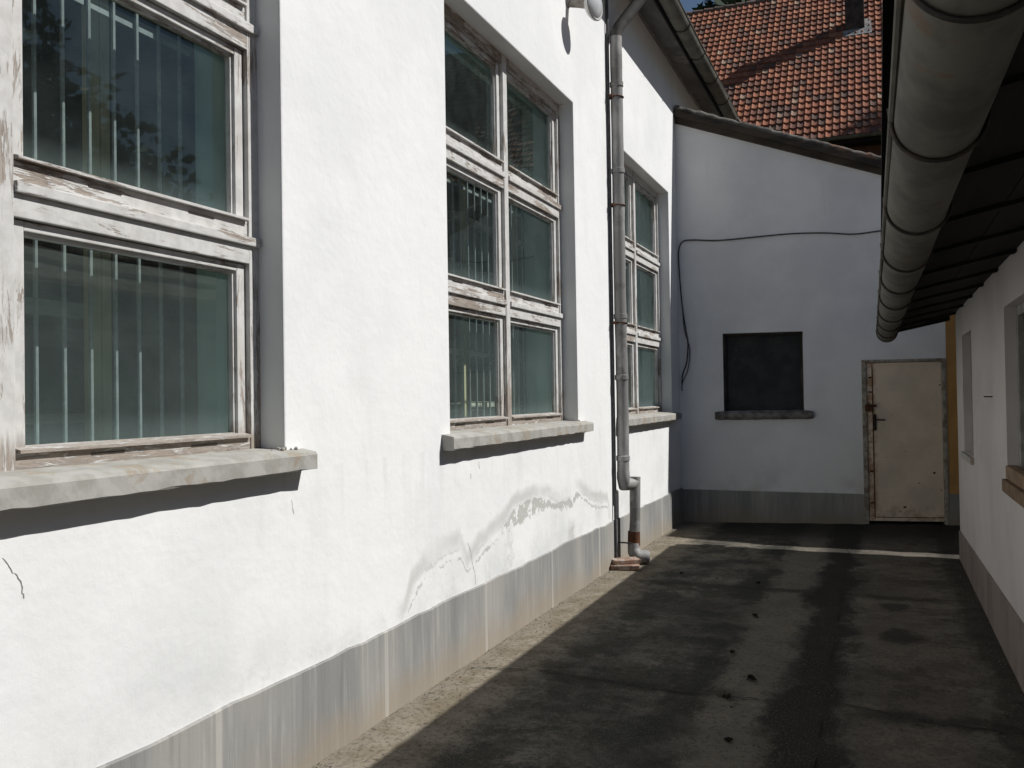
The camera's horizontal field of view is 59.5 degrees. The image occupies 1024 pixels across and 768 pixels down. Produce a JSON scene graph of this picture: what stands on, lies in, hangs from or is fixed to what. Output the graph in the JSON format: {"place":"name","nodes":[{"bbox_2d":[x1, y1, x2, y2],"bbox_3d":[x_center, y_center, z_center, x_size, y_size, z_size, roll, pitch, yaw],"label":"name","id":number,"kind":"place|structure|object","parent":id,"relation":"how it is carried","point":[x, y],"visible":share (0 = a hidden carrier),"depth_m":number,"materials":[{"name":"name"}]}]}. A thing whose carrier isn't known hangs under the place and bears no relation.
{"place":"outdoors","nodes":[
{"label":"outdoors","id":0,"kind":"place"},
{"bbox_2d":[311,521,1023,767],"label":"yard pavement","id":1,"kind":"structure","parent":0,"point":[885,635],"depth_m":4.99,"materials":[{"name":"concrete"}]},
{"bbox_2d":[0,0,740,767],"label":"white building","id":2,"kind":"structure","parent":1,"relation":"on","point":[294,512],"depth_m":4.22,"materials":[{"name":"paint"}]},
{"bbox_2d":[22,0,111,441],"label":"storage rack","id":3,"kind":"object","parent":2,"relation":"in","point":[48,98],"visible":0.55,"depth_m":3.91,"materials":[{"name":"grey metal"}]},
{"bbox_2d":[0,0,316,511],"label":"window","id":4,"kind":"structure","parent":2,"relation":"in","point":[40,200],"depth_m":3.23,"materials":[{"name":"paint"}]},
{"bbox_2d":[447,177,523,417],"bbox_3d":[-0.917,-0.569,9.653,0.900,3.840,3.954,-1,-1,22],"label":"storage rack","id":5,"kind":"object","parent":2,"relation":"in","point":[464,274],"visible":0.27,"depth_m":9.98,"materials":[{"name":"grey metal"}]},
{"bbox_2d":[442,3,593,450],"bbox_3d":[-0.088,-0.959,6.309,0.531,2.696,2.620,-1,-1,22],"label":"window","id":6,"kind":"structure","parent":2,"relation":"in","point":[491,172],"depth_m":6.25,"materials":[{"name":"paint"}]},
{"bbox_2d":[566,0,603,20],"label":"wall lamp","id":7,"kind":"object","parent":2,"relation":"attached to","point":[594,9],"visible":1,"depth_m":7.18,"materials":[{"name":"metal"}]},
{"bbox_2d":[605,0,618,557],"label":"conduit","id":8,"kind":"object","parent":2,"relation":"attached to","point":[611,282],"visible":0.93,"depth_m":8.19,"materials":[{"name":"metal"}]},
{"bbox_2d":[609,0,649,563],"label":"downpipe","id":9,"kind":"object","parent":2,"relation":"attached to","point":[626,480],"visible":0.99,"depth_m":8.20,"materials":[{"name":"metal"}]},
{"bbox_2d":[616,164,681,426],"bbox_3d":[1.269,-0.930,9.616,0.531,2.696,2.590,-1,-1,22],"label":"window","id":10,"kind":"structure","parent":2,"relation":"in","point":[637,256],"depth_m":9.72,"materials":[{"name":"paint"}]},
{"bbox_2d":[659,0,738,120],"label":"roof gutter","id":11,"kind":"object","parent":2,"relation":"attached to","point":[680,21],"visible":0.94,"depth_m":10.36,"materials":[{"name":"metal"}]},
{"bbox_2d":[611,564,639,569],"bbox_3d":[1.010,1.631,8.003,0.254,0.039,0.123,-1,-1,8],"label":"brick","id":12,"kind":"object","parent":1,"relation":"on","point":[626,567],"visible":1,"depth_m":7.95,"materials":[{"name":"brick"}]},
{"bbox_2d":[612,557,640,564],"bbox_3d":[1.021,1.591,8.068,0.253,0.039,0.125,-1,1,-16],"label":"brick","id":13,"kind":"object","parent":12,"relation":"on","point":[624,560],"visible":0.97,"depth_m":8.03,"materials":[{"name":"brick"}]},
{"bbox_2d":[317,527,1021,767],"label":"grit","id":14,"kind":"object","parent":1,"relation":"on","point":[712,662],"visible":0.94,"depth_m":5.35,"materials":[{"name":"grey gravel"}]},
{"bbox_2d":[722,693,730,698],"bbox_3d":[1.097,1.585,4.555,0.051,0.024,0.045,0,-1,-26],"label":"leaf clump","id":15,"kind":"object","parent":1,"relation":"on","point":[728,695],"visible":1,"depth_m":4.55,"materials":[{"name":"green plant"}]},
{"bbox_2d":[673,105,949,524],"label":"end building","id":16,"kind":"structure","parent":1,"relation":"on","point":[807,395],"depth_m":10.73,"materials":[{"name":"paint"}]},
{"bbox_2d":[715,332,813,419],"bbox_3d":[3.026,-0.096,10.826,1.140,1.053,0.215,-1,-1,12],"label":"window","id":17,"kind":"structure","parent":16,"relation":"in","point":[763,372],"depth_m":10.88,"materials":[{"name":"black glass"}]},
{"bbox_2d":[678,230,880,390],"bbox_3d":[3.463,-0.895,10.698,2.894,1.909,0.062,-1,-1,11],"label":"cable","id":18,"kind":"object","parent":16,"relation":"attached to","point":[688,346],"visible":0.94,"depth_m":10.93,"materials":[{"name":"black rubber"}]},
{"bbox_2d":[861,358,948,524],"bbox_3d":[4.587,0.674,10.478,0.920,1.930,0.145,-1,-1,12],"label":"door","id":19,"kind":"structure","parent":16,"relation":"in","point":[905,453],"depth_m":10.48,"materials":[{"name":"beige paint"}]},
{"bbox_2d":[680,0,750,11],"label":"sky","id":20,"kind":"structure","parent":0,"point":[687,5],"materials":[{"name":"blue"}]},
{"bbox_2d":[724,737,732,741],"bbox_3d":[0.960,1.579,3.989,0.045,0.022,0.046,-1,-1,-15],"label":"leaf clump","id":21,"kind":"object","parent":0,"point":[728,739],"visible":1,"depth_m":3.98,"materials":[{"name":"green plant"}]},
{"bbox_2d":[744,674,756,679],"bbox_3d":[1.288,1.583,4.845,0.067,0.030,0.056,-1,-1,3],"label":"leaf clump","id":22,"kind":"object","parent":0,"point":[751,676],"visible":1,"depth_m":4.84,"materials":[{"name":"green plant"}]},
{"bbox_2d":[881,0,1023,692],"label":"white building","id":23,"kind":"structure","parent":0,"point":[972,280],"depth_m":5.07,"materials":[{"name":"grey paint"}]},
{"bbox_2d":[876,0,1023,341],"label":"gutter","id":24,"kind":"object","parent":23,"relation":"attached to","point":[951,60],"visible":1,"depth_m":1.75,"materials":[{"name":"metal"}]},
{"bbox_2d":[961,335,973,464],"bbox_3d":[3.744,0.104,7.272,0.138,1.038,0.880,-1,-1,22],"label":"window","id":25,"kind":"structure","parent":23,"relation":"in","point":[964,455],"depth_m":7.59,"materials":[{"name":"grey paint"}]},
{"bbox_2d":[1002,302,1023,507],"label":"window","id":26,"kind":"structure","parent":23,"relation":"in","point":[1013,486],"depth_m":5.00,"materials":[{"name":"brown paint"}]},
{"bbox_2d":[945,315,959,524],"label":"ochre building","id":27,"kind":"structure","parent":0,"point":[952,420],"depth_m":10.36,"materials":[{"name":"paint"}]},
{"label":"ground","id":28,"kind":"structure","parent":0,"visible":0},
{"bbox_2d":[692,0,749,9],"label":"spruce tree","id":29,"kind":"object","parent":28,"relation":"on","point":[709,4],"visible":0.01,"depth_m":39.96,"materials":[{"name":"green plant"}]},
{"bbox_2d":[686,0,881,155],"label":"red roofed house","id":30,"kind":"structure","parent":28,"relation":"on","point":[810,69],"depth_m":28.58,"materials":[{"name":"tile"}]}
]}

